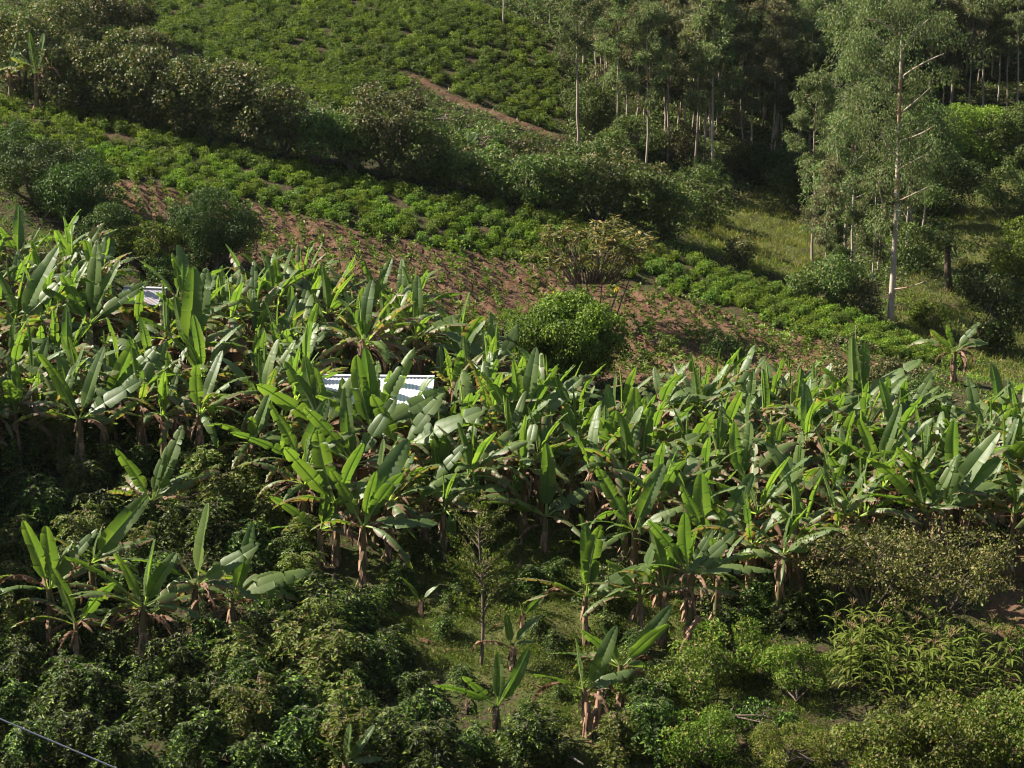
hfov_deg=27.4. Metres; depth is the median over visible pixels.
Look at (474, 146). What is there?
hedge shrub
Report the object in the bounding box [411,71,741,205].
footpath
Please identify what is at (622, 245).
tea bush
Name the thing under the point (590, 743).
fallen leaf
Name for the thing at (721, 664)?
shrub
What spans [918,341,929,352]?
tea bush
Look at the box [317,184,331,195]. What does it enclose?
tea bush
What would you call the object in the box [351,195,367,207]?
tea bush
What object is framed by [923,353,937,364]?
tea bush
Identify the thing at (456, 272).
seedling
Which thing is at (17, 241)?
banana plant
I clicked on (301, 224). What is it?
seedling
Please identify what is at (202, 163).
tea bush
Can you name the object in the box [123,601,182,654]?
coffee shrub
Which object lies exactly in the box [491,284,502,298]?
seedling
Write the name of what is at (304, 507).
banana plant
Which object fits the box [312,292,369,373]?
banana plant
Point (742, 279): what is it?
tea bush
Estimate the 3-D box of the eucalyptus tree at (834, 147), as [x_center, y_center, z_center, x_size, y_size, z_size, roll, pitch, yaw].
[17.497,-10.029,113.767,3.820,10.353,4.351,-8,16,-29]
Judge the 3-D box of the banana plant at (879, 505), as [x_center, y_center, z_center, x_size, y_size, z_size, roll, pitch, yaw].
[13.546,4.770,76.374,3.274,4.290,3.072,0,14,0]
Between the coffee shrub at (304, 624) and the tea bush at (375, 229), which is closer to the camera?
the coffee shrub at (304, 624)
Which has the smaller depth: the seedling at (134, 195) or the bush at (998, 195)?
the seedling at (134, 195)
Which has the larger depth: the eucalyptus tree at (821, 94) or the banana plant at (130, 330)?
the eucalyptus tree at (821, 94)
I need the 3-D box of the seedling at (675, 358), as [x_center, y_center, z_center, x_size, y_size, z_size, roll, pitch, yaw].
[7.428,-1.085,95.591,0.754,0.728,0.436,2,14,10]
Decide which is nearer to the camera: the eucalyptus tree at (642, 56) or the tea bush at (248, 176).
the tea bush at (248, 176)
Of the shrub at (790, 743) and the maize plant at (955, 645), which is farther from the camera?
the maize plant at (955, 645)
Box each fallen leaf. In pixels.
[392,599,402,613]
[415,638,436,646]
[461,698,469,714]
[576,740,600,746]
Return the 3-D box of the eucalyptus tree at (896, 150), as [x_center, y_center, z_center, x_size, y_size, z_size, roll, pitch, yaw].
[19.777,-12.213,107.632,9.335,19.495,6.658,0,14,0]
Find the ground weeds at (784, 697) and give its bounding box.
[0,385,1023,767]
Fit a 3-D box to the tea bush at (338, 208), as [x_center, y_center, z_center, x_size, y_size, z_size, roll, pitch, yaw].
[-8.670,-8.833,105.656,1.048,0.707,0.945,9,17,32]
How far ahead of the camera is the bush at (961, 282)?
117.61 m
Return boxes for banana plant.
[0,32,64,110]
[0,42,34,101]
[0,205,58,293]
[0,228,73,313]
[0,236,15,275]
[0,236,27,308]
[0,240,148,383]
[0,246,83,386]
[0,251,53,317]
[0,263,6,306]
[0,270,47,335]
[0,278,44,338]
[0,309,26,358]
[0,315,59,377]
[0,323,49,393]
[0,325,20,376]
[0,325,75,443]
[0,358,68,478]
[0,360,45,437]
[0,365,30,400]
[0,378,48,460]
[0,404,16,445]
[0,521,101,656]
[1,259,85,353]
[2,245,16,264]
[2,305,82,388]
[3,308,100,381]
[5,237,84,334]
[10,347,143,491]
[10,364,103,471]
[11,567,128,667]
[13,275,85,353]
[17,305,112,412]
[22,329,120,441]
[22,344,119,455]
[24,371,53,463]
[26,209,112,285]
[27,240,104,315]
[39,345,155,450]
[44,278,143,342]
[50,261,111,333]
[52,217,116,293]
[53,248,108,316]
[54,238,139,327]
[54,494,155,629]
[62,539,207,667]
[69,236,140,344]
[78,283,159,355]
[78,339,187,423]
[79,345,184,471]
[84,347,153,441]
[93,340,181,412]
[94,285,177,349]
[94,317,156,405]
[101,330,110,377]
[101,573,208,655]
[107,317,191,407]
[107,425,220,535]
[108,503,259,651]
[113,320,154,354]
[125,371,209,478]
[130,287,215,367]
[136,266,247,373]
[136,285,210,384]
[140,245,226,354]
[142,380,192,450]
[145,314,247,407]
[149,347,209,432]
[149,364,240,425]
[152,288,246,346]
[162,350,258,466]
[166,274,249,333]
[168,522,312,640]
[202,265,242,337]
[204,274,275,336]
[207,266,268,335]
[208,394,303,497]
[211,261,292,366]
[212,325,294,416]
[213,270,281,353]
[215,289,284,379]
[216,339,325,449]
[219,330,291,422]
[225,244,285,326]
[226,248,332,311]
[226,340,323,430]
[230,398,361,516]
[241,410,310,506]
[242,256,323,328]
[245,322,325,416]
[247,297,309,394]
[250,437,322,539]
[254,352,331,439]
[256,356,367,494]
[257,250,315,346]
[259,401,309,478]
[260,285,332,357]
[265,294,347,401]
[266,319,330,402]
[269,479,382,569]
[272,321,357,430]
[273,429,411,567]
[280,243,350,315]
[280,245,345,298]
[280,263,349,351]
[281,260,376,345]
[289,347,351,464]
[292,266,353,368]
[292,378,381,472]
[298,387,419,522]
[310,439,438,588]
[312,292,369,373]
[312,437,444,545]
[315,280,420,372]
[316,347,447,476]
[316,724,381,767]
[318,321,351,373]
[319,254,376,327]
[323,287,415,374]
[323,446,445,564]
[326,258,411,352]
[328,283,407,359]
[337,395,391,453]
[344,299,437,374]
[348,290,379,365]
[362,258,455,336]
[365,377,434,452]
[368,290,431,370]
[370,393,487,491]
[372,275,470,374]
[373,284,432,362]
[380,433,475,527]
[383,371,447,444]
[384,328,438,374]
[385,390,479,456]
[395,441,506,546]
[401,471,479,570]
[402,266,464,341]
[403,578,438,616]
[408,410,460,502]
[414,417,496,495]
[418,321,448,374]
[419,292,520,392]
[420,421,531,544]
[421,370,517,456]
[430,334,482,384]
[431,348,505,436]
[432,316,500,396]
[432,380,459,442]
[433,648,529,731]
[436,346,458,398]
[441,350,525,434]
[441,403,476,437]
[442,312,527,415]
[448,329,522,414]
[451,359,541,483]
[454,425,529,531]
[456,130,478,152]
[468,391,556,513]
[470,379,567,465]
[471,614,539,670]
[473,347,583,493]
[473,366,553,440]
[477,411,570,538]
[480,443,597,553]
[496,404,593,526]
[498,349,565,404]
[503,407,584,454]
[517,523,644,646]
[519,347,600,421]
[519,591,545,627]
[521,361,624,456]
[527,433,588,520]
[530,625,633,723]
[536,357,582,422]
[553,375,628,491]
[553,605,671,709]
[555,384,675,501]
[558,405,650,534]
[559,514,617,543]
[560,386,623,478]
[569,406,682,539]
[577,463,685,590]
[581,448,663,563]
[582,526,685,632]
[584,387,701,523]
[586,367,652,428]
[587,375,669,434]
[599,405,655,520]
[603,523,738,647]
[605,444,722,560]
[616,439,692,547]
[617,395,680,486]
[620,362,712,439]
[627,362,705,453]
[632,391,698,468]
[632,451,744,565]
[633,513,771,647]
[634,515,669,609]
[645,473,766,606]
[649,392,713,450]
[655,353,744,456]
[656,471,773,580]
[659,347,760,445]
[660,364,755,454]
[662,437,744,541]
[663,460,741,539]
[669,391,765,468]
[669,401,729,503]
[675,450,695,527]
[676,528,713,621]
[679,363,699,429]
[684,420,813,511]
[690,535,743,631]
[691,490,808,619]
[692,405,764,508]
[693,443,811,581]
[698,393,798,481]
[701,400,801,457]
[706,389,731,464]
[712,344,781,403]
[713,368,812,453]
[715,376,776,421]
[717,370,786,466]
[725,407,823,482]
[728,358,797,418]
[728,485,766,566]
[734,495,788,583]
[737,431,837,534]
[737,504,838,630]
[752,468,843,591]
[753,366,793,414]
[754,360,831,431]
[757,367,823,451]
[758,424,809,518]
[764,363,850,463]
[764,485,849,607]
[765,377,861,455]
[776,384,854,505]
[777,378,855,466]
[777,423,815,498]
[778,464,887,597]
[781,363,847,447]
[781,505,816,565]
[784,430,892,553]
[784,467,825,533]
[789,392,884,488]
[791,425,895,538]
[793,336,922,461]
[795,410,879,503]
[795,451,921,579]
[804,420,864,511]
[815,378,906,493]
[826,403,941,535]
[834,394,885,462]
[839,459,926,567]
[843,376,923,460]
[847,378,946,504]
[847,439,897,516]
[851,440,941,543]
[867,456,988,584]
[870,422,975,543]
[875,444,963,550]
[878,369,970,467]
[879,431,1017,580]
[887,407,972,520]
[900,410,971,497]
[901,417,937,467]
[907,322,988,383]
[908,403,996,456]
[914,419,1009,536]
[931,376,1022,443]
[934,392,992,434]
[934,414,1001,509]
[938,453,1020,571]
[945,442,973,524]
[952,458,1023,584]
[959,399,1008,477]
[959,407,1023,498]
[959,457,1008,556]
[964,363,1023,430]
[972,381,1023,469]
[978,388,1023,513]
[982,451,996,541]
[989,457,1023,508]
[991,430,1023,477]
[994,414,1023,525]
[995,448,1023,538]
[995,489,1023,535]
[998,387,1023,417]
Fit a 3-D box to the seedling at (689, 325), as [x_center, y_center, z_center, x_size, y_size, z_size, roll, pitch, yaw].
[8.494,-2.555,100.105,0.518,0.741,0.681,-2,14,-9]
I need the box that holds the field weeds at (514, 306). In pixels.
[107,179,879,381]
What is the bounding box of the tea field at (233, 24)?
[128,0,567,129]
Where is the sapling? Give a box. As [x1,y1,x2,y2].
[441,489,523,665]
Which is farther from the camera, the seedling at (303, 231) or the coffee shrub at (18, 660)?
the seedling at (303, 231)
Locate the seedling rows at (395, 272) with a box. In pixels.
[117,174,884,378]
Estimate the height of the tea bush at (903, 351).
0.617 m
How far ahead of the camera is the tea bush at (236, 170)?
107.23 m
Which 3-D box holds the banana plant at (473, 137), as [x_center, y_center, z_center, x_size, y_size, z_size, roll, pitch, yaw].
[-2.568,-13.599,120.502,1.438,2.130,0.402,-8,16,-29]
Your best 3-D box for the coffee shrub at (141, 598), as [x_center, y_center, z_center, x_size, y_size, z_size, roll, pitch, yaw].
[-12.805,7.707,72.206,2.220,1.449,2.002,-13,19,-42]
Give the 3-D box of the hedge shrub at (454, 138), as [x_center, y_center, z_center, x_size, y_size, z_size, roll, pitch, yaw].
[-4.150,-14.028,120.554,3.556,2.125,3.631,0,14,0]
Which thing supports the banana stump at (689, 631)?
on the ground at (350, 576)
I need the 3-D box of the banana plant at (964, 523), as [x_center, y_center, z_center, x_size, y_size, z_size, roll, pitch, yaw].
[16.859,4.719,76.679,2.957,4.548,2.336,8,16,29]
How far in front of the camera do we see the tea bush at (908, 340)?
105.84 m
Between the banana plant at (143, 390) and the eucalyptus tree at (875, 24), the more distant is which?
the eucalyptus tree at (875, 24)
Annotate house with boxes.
[119,286,173,364]
[202,337,244,401]
[307,374,438,490]
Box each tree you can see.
[502,0,503,25]
[524,213,664,328]
[527,0,544,18]
[541,0,608,146]
[545,0,555,26]
[549,0,565,34]
[579,0,628,90]
[579,1,613,91]
[588,0,625,128]
[591,0,645,136]
[597,0,657,115]
[616,1,665,138]
[617,0,679,163]
[621,0,665,136]
[646,0,692,160]
[649,0,688,136]
[657,0,729,173]
[668,4,701,156]
[671,0,728,135]
[675,0,694,125]
[677,0,737,161]
[678,0,745,188]
[680,0,690,117]
[686,0,748,138]
[688,35,718,129]
[716,0,744,133]
[722,31,762,159]
[724,0,738,115]
[727,0,797,98]
[731,0,763,110]
[734,7,772,143]
[738,0,767,117]
[742,0,768,128]
[754,0,801,151]
[754,3,802,148]
[756,0,806,141]
[758,0,809,145]
[779,42,830,164]
[780,62,846,261]
[785,0,841,147]
[787,512,937,644]
[794,0,832,132]
[797,106,871,285]
[798,0,836,125]
[798,154,849,295]
[801,49,846,148]
[809,43,849,119]
[810,0,998,322]
[811,0,861,58]
[819,75,905,262]
[823,221,853,285]
[824,18,893,249]
[828,0,877,96]
[837,0,893,93]
[849,160,904,304]
[856,128,910,269]
[863,0,887,107]
[866,1,918,127]
[868,2,917,122]
[870,509,1023,647]
[880,78,950,221]
[885,110,938,248]
[895,0,937,71]
[895,95,964,224]
[896,4,923,92]
[909,216,988,293]
[911,0,955,83]
[913,0,954,86]
[928,0,962,103]
[941,0,973,107]
[951,0,970,102]
[953,0,994,103]
[960,0,979,76]
[960,0,1006,108]
[974,0,993,86]
[986,0,1020,102]
[988,0,996,75]
[988,0,1023,108]
[989,0,1023,107]
[1016,38,1023,72]
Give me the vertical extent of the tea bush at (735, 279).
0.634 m
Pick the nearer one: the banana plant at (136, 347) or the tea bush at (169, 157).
the banana plant at (136, 347)
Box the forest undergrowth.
[0,0,1023,285]
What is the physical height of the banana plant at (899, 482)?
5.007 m
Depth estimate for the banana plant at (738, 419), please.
80.41 m
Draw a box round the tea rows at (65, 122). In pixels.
[0,93,769,289]
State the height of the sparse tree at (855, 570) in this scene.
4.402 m
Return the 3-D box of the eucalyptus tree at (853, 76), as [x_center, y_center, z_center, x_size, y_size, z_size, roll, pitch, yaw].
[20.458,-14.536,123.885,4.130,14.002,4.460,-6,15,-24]
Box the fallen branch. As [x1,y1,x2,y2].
[546,738,583,764]
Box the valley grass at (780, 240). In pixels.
[677,171,1023,380]
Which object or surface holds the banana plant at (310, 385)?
on the ground at (350, 576)
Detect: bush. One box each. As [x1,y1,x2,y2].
[31,132,44,142]
[48,133,63,143]
[63,133,77,146]
[69,143,81,153]
[81,138,97,148]
[87,144,101,155]
[97,141,113,152]
[102,146,118,159]
[105,155,122,170]
[110,167,125,178]
[114,145,128,156]
[118,151,134,163]
[124,161,138,173]
[126,167,144,179]
[130,147,146,159]
[134,155,153,168]
[140,161,157,175]
[143,149,161,162]
[151,156,168,169]
[154,166,170,178]
[160,174,176,185]
[162,152,176,164]
[169,162,183,172]
[170,167,187,181]
[174,152,193,166]
[176,176,194,190]
[184,162,198,174]
[191,173,205,184]
[191,179,207,191]
[195,157,210,168]
[198,165,214,177]
[203,152,219,164]
[205,176,220,187]
[210,161,225,173]
[210,181,228,195]
[216,168,232,180]
[220,178,235,189]
[223,158,234,168]
[226,163,242,176]
[228,189,242,200]
[232,172,246,184]
[236,182,254,196]
[242,170,256,181]
[250,178,265,191]
[251,163,270,176]
[252,187,272,202]
[265,184,282,195]
[268,169,283,181]
[270,195,285,207]
[280,163,294,175]
[282,190,297,203]
[284,172,300,185]
[288,199,303,211]
[292,185,308,196]
[294,170,310,182]
[296,194,310,205]
[301,179,316,190]
[303,203,321,216]
[308,188,324,200]
[311,196,331,211]
[312,176,326,187]
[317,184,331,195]
[320,207,336,219]
[324,192,340,205]
[327,182,340,193]
[331,201,349,214]
[334,189,347,201]
[335,210,351,222]
[340,199,356,211]
[346,189,358,200]
[351,179,368,192]
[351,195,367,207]
[355,205,371,217]
[355,218,369,230]
[358,189,374,201]
[362,211,381,224]
[366,199,380,211]
[368,185,383,196]
[368,222,385,234]
[372,207,389,221]
[375,195,390,207]
[382,202,397,217]
[382,218,399,231]
[392,214,407,226]
[395,224,413,237]
[398,208,414,218]
[403,194,418,205]
[405,216,419,230]
[409,202,423,213]
[415,231,428,242]
[419,199,430,210]
[423,205,438,218]
[423,222,438,234]
[429,213,448,227]
[430,234,444,246]
[432,202,449,214]
[441,229,457,241]
[443,210,456,224]
[445,238,459,250]
[447,222,460,232]
[448,204,466,219]
[455,215,472,230]
[458,234,473,246]
[463,226,482,239]
[465,212,478,222]
[471,204,487,217]
[471,238,488,251]
[480,212,499,226]
[482,232,499,245]
[489,209,504,219]
[489,226,503,236]
[489,245,505,256]
[495,217,513,230]
[496,236,513,249]
[503,227,521,241]
[505,247,520,258]
[508,215,522,226]
[512,221,529,235]
[513,238,530,252]
[522,218,539,231]
[522,231,538,243]
[522,248,539,262]
[529,242,547,253]
[533,226,545,238]
[536,249,554,263]
[553,223,565,235]
[553,242,567,252]
[559,81,621,131]
[571,244,585,255]
[578,238,594,249]
[593,113,666,159]
[614,238,626,251]
[622,266,637,278]
[631,263,642,271]
[636,253,648,264]
[643,258,661,274]
[644,250,659,261]
[649,122,710,167]
[650,243,666,255]
[653,256,669,270]
[655,274,671,286]
[662,252,675,266]
[662,267,676,280]
[665,283,683,294]
[668,250,681,260]
[670,262,686,274]
[672,154,734,193]
[672,278,687,290]
[678,273,693,285]
[684,255,697,265]
[686,269,700,280]
[688,281,706,295]
[695,261,711,275]
[695,279,710,288]
[698,258,714,271]
[701,182,740,226]
[701,289,717,302]
[704,273,719,286]
[706,285,719,298]
[709,267,727,280]
[710,280,726,293]
[714,138,772,179]
[716,293,731,305]
[719,275,735,290]
[722,232,757,266]
[722,290,736,301]
[725,274,740,284]
[728,133,812,184]
[730,285,745,296]
[732,273,747,282]
[733,293,750,307]
[736,281,749,293]
[736,291,754,302]
[744,281,758,292]
[747,288,762,300]
[749,278,761,287]
[751,301,766,312]
[757,286,770,296]
[757,296,772,307]
[757,306,775,321]
[761,282,778,295]
[761,293,776,304]
[762,148,833,214]
[767,304,781,316]
[770,280,785,292]
[770,316,785,328]
[774,293,785,303]
[775,300,788,312]
[776,312,791,324]
[779,286,795,300]
[780,298,797,307]
[784,270,825,297]
[784,310,798,322]
[785,296,800,306]
[786,305,804,317]
[789,321,803,331]
[790,288,801,297]
[796,303,809,316]
[796,319,807,328]
[798,294,811,304]
[799,314,814,324]
[799,324,816,337]
[802,301,816,312]
[803,250,865,305]
[805,295,821,311]
[805,323,820,336]
[807,312,822,322]
[811,308,826,318]
[811,319,827,331]
[814,304,832,317]
[815,297,828,308]
[817,317,833,330]
[817,328,833,340]
[821,333,882,350]
[822,296,835,306]
[823,316,840,327]
[825,304,838,315]
[826,349,873,384]
[828,310,847,324]
[828,323,844,335]
[829,303,842,312]
[834,330,850,343]
[838,311,850,322]
[841,276,884,318]
[841,322,853,329]
[842,307,855,319]
[845,306,862,319]
[846,325,862,337]
[850,321,866,334]
[852,316,865,326]
[860,313,872,326]
[861,333,874,344]
[862,324,875,334]
[863,322,877,332]
[863,332,878,342]
[866,314,878,323]
[867,355,935,398]
[868,327,886,339]
[869,339,886,354]
[872,322,883,331]
[875,321,885,331]
[877,338,891,348]
[879,318,897,331]
[881,337,894,345]
[882,88,958,151]
[882,220,944,270]
[884,330,897,338]
[885,329,899,335]
[885,346,902,357]
[890,335,902,348]
[891,327,904,336]
[892,336,908,344]
[898,345,909,356]
[898,373,955,410]
[900,149,987,217]
[900,336,912,344]
[900,345,915,357]
[902,328,911,336]
[904,333,917,344]
[906,299,951,331]
[906,345,920,356]
[910,350,928,362]
[913,343,925,354]
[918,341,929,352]
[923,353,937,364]
[924,338,935,351]
[926,346,940,362]
[938,346,952,355]
[938,358,950,370]
[940,102,1023,168]
[945,353,961,367]
[951,262,995,299]
[964,271,1023,354]
[971,156,1023,228]
[976,101,1023,165]
[983,215,1023,290]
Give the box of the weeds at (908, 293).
[0,89,1023,427]
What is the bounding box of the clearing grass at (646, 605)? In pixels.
[368,518,836,767]
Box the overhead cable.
[0,718,115,767]
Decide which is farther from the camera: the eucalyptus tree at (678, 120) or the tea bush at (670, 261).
the eucalyptus tree at (678, 120)
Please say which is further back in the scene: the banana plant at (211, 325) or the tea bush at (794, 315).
the tea bush at (794, 315)
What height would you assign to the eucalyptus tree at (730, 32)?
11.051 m
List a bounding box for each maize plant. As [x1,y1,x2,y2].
[816,599,851,660]
[826,647,855,698]
[829,611,840,669]
[829,614,857,649]
[830,635,863,690]
[831,622,869,683]
[832,615,864,658]
[833,582,864,638]
[834,619,861,670]
[835,620,850,660]
[836,639,866,702]
[840,622,859,684]
[841,638,884,700]
[842,604,870,640]
[845,598,867,668]
[847,614,884,674]
[850,636,878,671]
[853,599,884,650]
[855,616,867,685]
[856,614,863,670]
[856,616,899,688]
[856,644,886,703]
[858,604,875,646]
[861,615,875,663]
[863,594,887,643]
[863,610,888,673]
[863,644,889,696]
[865,601,901,665]
[867,601,903,647]
[868,602,895,649]
[869,628,900,679]
[872,611,881,658]
[872,654,890,704]
[873,602,909,661]
[873,614,913,673]
[876,605,906,658]
[876,617,896,683]
[879,640,898,699]
[880,646,899,690]
[880,656,909,709]
[883,598,893,639]
[888,607,921,656]
[888,631,911,685]
[888,635,895,677]
[890,595,902,646]
[890,634,922,692]
[891,605,903,639]
[892,623,925,664]
[894,614,922,660]
[894,644,925,702]
[895,596,910,662]
[895,639,921,688]
[898,645,920,707]
[899,615,929,683]
[903,653,930,704]
[906,606,931,663]
[907,645,925,706]
[912,599,940,657]
[912,650,933,701]
[913,607,950,648]
[913,644,922,687]
[914,630,945,667]
[915,609,937,654]
[918,638,937,695]
[919,646,934,699]
[919,656,933,703]
[923,631,947,681]
[925,633,955,681]
[926,647,961,702]
[927,606,950,666]
[927,629,939,681]
[928,640,938,689]
[928,643,954,701]
[930,655,945,704]
[931,631,967,698]
[934,629,958,688]
[937,626,967,691]
[937,639,975,689]
[937,649,972,709]
[938,626,968,670]
[941,619,948,673]
[942,610,974,656]
[942,616,954,669]
[945,606,977,667]
[945,660,983,706]
[946,631,980,682]
[948,658,959,713]
[949,646,973,694]
[955,617,974,663]
[958,660,998,705]
[960,622,998,684]
[960,626,972,686]
[960,632,989,690]
[962,637,998,692]
[967,623,980,677]
[968,612,1009,683]
[968,642,979,700]
[970,662,1002,708]
[974,618,1013,675]
[975,650,998,696]
[982,644,1006,687]
[989,642,1003,694]
[989,644,1021,685]
[989,656,1021,696]
[994,637,1013,695]
[998,647,1023,694]
[1004,646,1020,697]
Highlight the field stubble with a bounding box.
[112,181,884,380]
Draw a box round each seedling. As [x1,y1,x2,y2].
[110,171,120,183]
[127,170,139,178]
[129,175,142,185]
[129,188,137,197]
[134,196,143,209]
[135,202,145,214]
[138,207,148,222]
[145,174,153,184]
[152,213,163,222]
[159,177,168,187]
[161,181,171,194]
[162,194,173,207]
[177,186,192,201]
[246,249,258,262]
[256,231,267,245]
[257,196,265,205]
[266,230,283,246]
[267,225,275,233]
[271,199,279,210]
[273,244,284,256]
[274,248,286,261]
[292,203,300,215]
[293,217,311,228]
[299,228,309,242]
[303,240,314,250]
[312,212,321,223]
[314,231,330,244]
[322,252,337,266]
[336,236,344,246]
[338,217,353,231]
[338,243,346,252]
[352,240,360,249]
[352,249,364,261]
[359,262,373,272]
[360,227,373,241]
[368,244,375,257]
[371,259,385,273]
[372,252,381,264]
[374,232,386,246]
[383,244,393,257]
[389,233,401,248]
[402,252,411,266]
[408,239,417,252]
[419,262,431,272]
[424,238,432,249]
[437,271,445,284]
[446,250,460,269]
[448,263,462,279]
[453,299,464,312]
[454,245,465,255]
[457,246,468,261]
[459,283,468,290]
[467,299,481,314]
[478,289,487,301]
[482,267,493,283]
[484,246,497,259]
[487,248,497,263]
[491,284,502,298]
[493,293,502,304]
[495,300,504,313]
[507,269,516,281]
[513,251,525,262]
[516,304,524,314]
[520,255,529,269]
[526,265,537,282]
[528,280,540,292]
[532,252,542,265]
[534,291,546,301]
[538,267,547,275]
[555,275,572,288]
[591,284,599,295]
[605,283,614,295]
[607,284,620,297]
[608,299,616,312]
[608,361,621,375]
[614,311,628,326]
[616,353,626,367]
[620,356,629,371]
[622,361,636,373]
[625,326,633,337]
[626,288,633,297]
[626,310,642,322]
[630,279,647,291]
[635,322,653,334]
[636,321,649,329]
[636,342,644,352]
[636,355,644,364]
[638,359,650,374]
[642,364,653,376]
[643,293,655,304]
[646,309,658,325]
[650,279,660,292]
[651,352,663,366]
[655,289,669,302]
[658,305,670,321]
[664,301,673,312]
[664,348,675,362]
[665,334,675,348]
[667,353,682,365]
[670,339,678,353]
[672,290,683,306]
[677,348,686,358]
[681,337,689,345]
[686,322,695,335]
[688,289,698,302]
[691,295,702,310]
[691,332,704,345]
[695,317,701,328]
[695,322,714,338]
[706,301,715,315]
[707,305,721,318]
[712,366,722,377]
[715,312,729,323]
[729,314,736,323]
[734,318,744,327]
[738,318,748,332]
[739,345,748,359]
[740,306,753,320]
[748,316,759,331]
[753,347,764,358]
[756,323,767,336]
[757,311,767,322]
[764,339,775,351]
[766,329,778,343]
[767,343,777,355]
[768,321,777,331]
[772,362,783,373]
[777,335,789,348]
[778,351,791,365]
[783,332,792,347]
[784,354,798,370]
[785,318,794,332]
[791,325,802,341]
[800,346,813,355]
[803,337,817,352]
[804,360,822,373]
[816,355,827,370]
[829,354,838,365]
[838,342,846,352]
[853,336,863,345]
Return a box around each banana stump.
[581,700,593,738]
[593,690,603,736]
[678,615,701,652]
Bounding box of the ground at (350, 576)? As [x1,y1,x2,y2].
[0,0,1023,767]
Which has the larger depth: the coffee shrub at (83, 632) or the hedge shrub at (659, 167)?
the hedge shrub at (659, 167)
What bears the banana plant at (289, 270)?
on the ground at (350, 576)
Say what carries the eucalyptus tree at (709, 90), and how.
on the ground at (350, 576)
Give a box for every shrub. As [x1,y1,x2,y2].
[0,1,66,97]
[0,119,36,166]
[0,136,79,205]
[0,387,30,430]
[0,467,41,513]
[0,512,18,546]
[0,513,39,573]
[0,560,41,605]
[0,583,13,643]
[0,591,46,649]
[0,634,47,688]
[0,636,15,675]
[0,677,38,726]
[0,696,15,743]
[0,718,63,767]
[0,746,9,767]
[2,473,74,547]
[14,0,99,71]
[20,395,74,441]
[23,654,112,737]
[26,408,90,473]
[28,555,46,578]
[31,149,126,224]
[32,34,118,110]
[36,540,107,598]
[37,649,86,693]
[38,608,103,661]
[39,704,111,767]
[40,581,103,632]
[43,139,95,163]
[50,503,114,564]
[52,454,121,515]
[55,0,139,38]
[62,26,159,120]
[64,662,137,721]
[66,411,95,439]
[71,488,134,545]
[73,202,150,256]
[77,24,140,73]
[81,717,156,767]
[83,423,115,455]
[83,626,138,673]
[86,438,131,481]
[97,548,145,608]
[99,0,162,34]
[107,42,181,127]
[107,213,185,268]
[107,408,135,437]
[107,520,164,571]
[109,23,184,67]
[111,470,157,507]
[112,586,169,631]
[113,673,199,749]
[117,393,190,458]
[119,653,172,706]
[121,441,159,478]
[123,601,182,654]
[124,491,173,538]
[129,550,189,603]
[141,631,212,694]
[142,253,200,288]
[144,53,218,138]
[151,705,237,767]
[154,449,194,489]
[154,497,217,552]
[157,370,218,424]
[163,185,266,269]
[166,56,220,102]
[169,441,232,503]
[170,409,235,465]
[171,670,239,742]
[178,56,255,145]
[179,495,245,567]
[182,611,237,669]
[183,367,256,423]
[184,585,226,617]
[190,463,257,528]
[195,619,282,701]
[206,671,289,767]
[212,518,281,575]
[214,59,262,97]
[214,421,265,470]
[215,554,268,605]
[220,61,291,152]
[220,652,280,715]
[221,730,291,767]
[223,412,255,444]
[228,605,287,660]
[230,450,270,501]
[231,483,291,537]
[239,670,328,736]
[240,575,305,621]
[245,82,314,158]
[246,436,297,489]
[253,596,348,678]
[261,531,314,573]
[267,703,340,767]
[268,466,317,521]
[275,512,331,555]
[277,551,336,600]
[278,617,372,711]
[290,571,361,632]
[292,111,348,164]
[299,700,389,767]
[306,667,384,743]
[311,589,384,661]
[326,113,384,172]
[332,80,429,176]
[340,631,405,699]
[341,583,387,628]
[360,705,431,767]
[367,622,418,669]
[368,87,430,117]
[370,582,405,616]
[381,451,475,524]
[382,316,413,351]
[384,110,454,183]
[384,558,424,592]
[384,667,440,710]
[394,686,459,742]
[396,525,425,560]
[401,718,477,767]
[408,307,495,350]
[409,120,469,151]
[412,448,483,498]
[412,542,453,573]
[420,109,474,129]
[424,494,485,548]
[428,143,487,190]
[430,612,459,642]
[438,580,472,611]
[445,663,479,698]
[446,141,492,165]
[447,557,489,596]
[450,722,498,767]
[453,120,511,148]
[456,141,524,194]
[475,308,518,339]
[483,147,522,171]
[485,129,544,159]
[485,153,553,206]
[487,574,519,602]
[488,711,554,767]
[502,288,630,386]
[512,563,545,595]
[515,699,545,720]
[518,147,567,178]
[519,152,606,214]
[521,609,555,644]
[523,708,582,763]
[530,141,576,159]
[532,556,580,594]
[538,629,572,660]
[544,737,578,767]
[549,139,618,186]
[549,679,570,700]
[552,528,582,559]
[557,151,628,222]
[570,566,625,615]
[572,667,628,705]
[583,709,650,767]
[591,610,628,641]
[596,162,671,230]
[603,555,638,593]
[605,146,651,174]
[614,626,657,667]
[616,674,686,726]
[622,696,692,767]
[624,348,655,365]
[628,678,646,700]
[636,175,705,239]
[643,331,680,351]
[644,656,684,697]
[645,161,681,189]
[646,639,737,710]
[656,701,740,767]
[664,179,720,232]
[682,619,720,647]
[691,615,786,685]
[695,575,742,621]
[700,327,744,359]
[711,605,756,647]
[723,697,799,743]
[732,574,799,631]
[744,721,837,767]
[747,641,842,701]
[760,588,819,639]
[795,582,848,629]
[821,630,871,672]
[823,711,942,767]
[857,694,953,740]
[879,686,1006,767]
[950,711,1022,749]
[954,683,1023,767]
[999,628,1023,682]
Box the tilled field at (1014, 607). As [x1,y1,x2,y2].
[108,177,1023,688]
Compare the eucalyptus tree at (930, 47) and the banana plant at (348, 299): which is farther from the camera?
the eucalyptus tree at (930, 47)
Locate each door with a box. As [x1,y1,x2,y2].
[133,319,144,357]
[218,352,233,392]
[357,426,378,467]

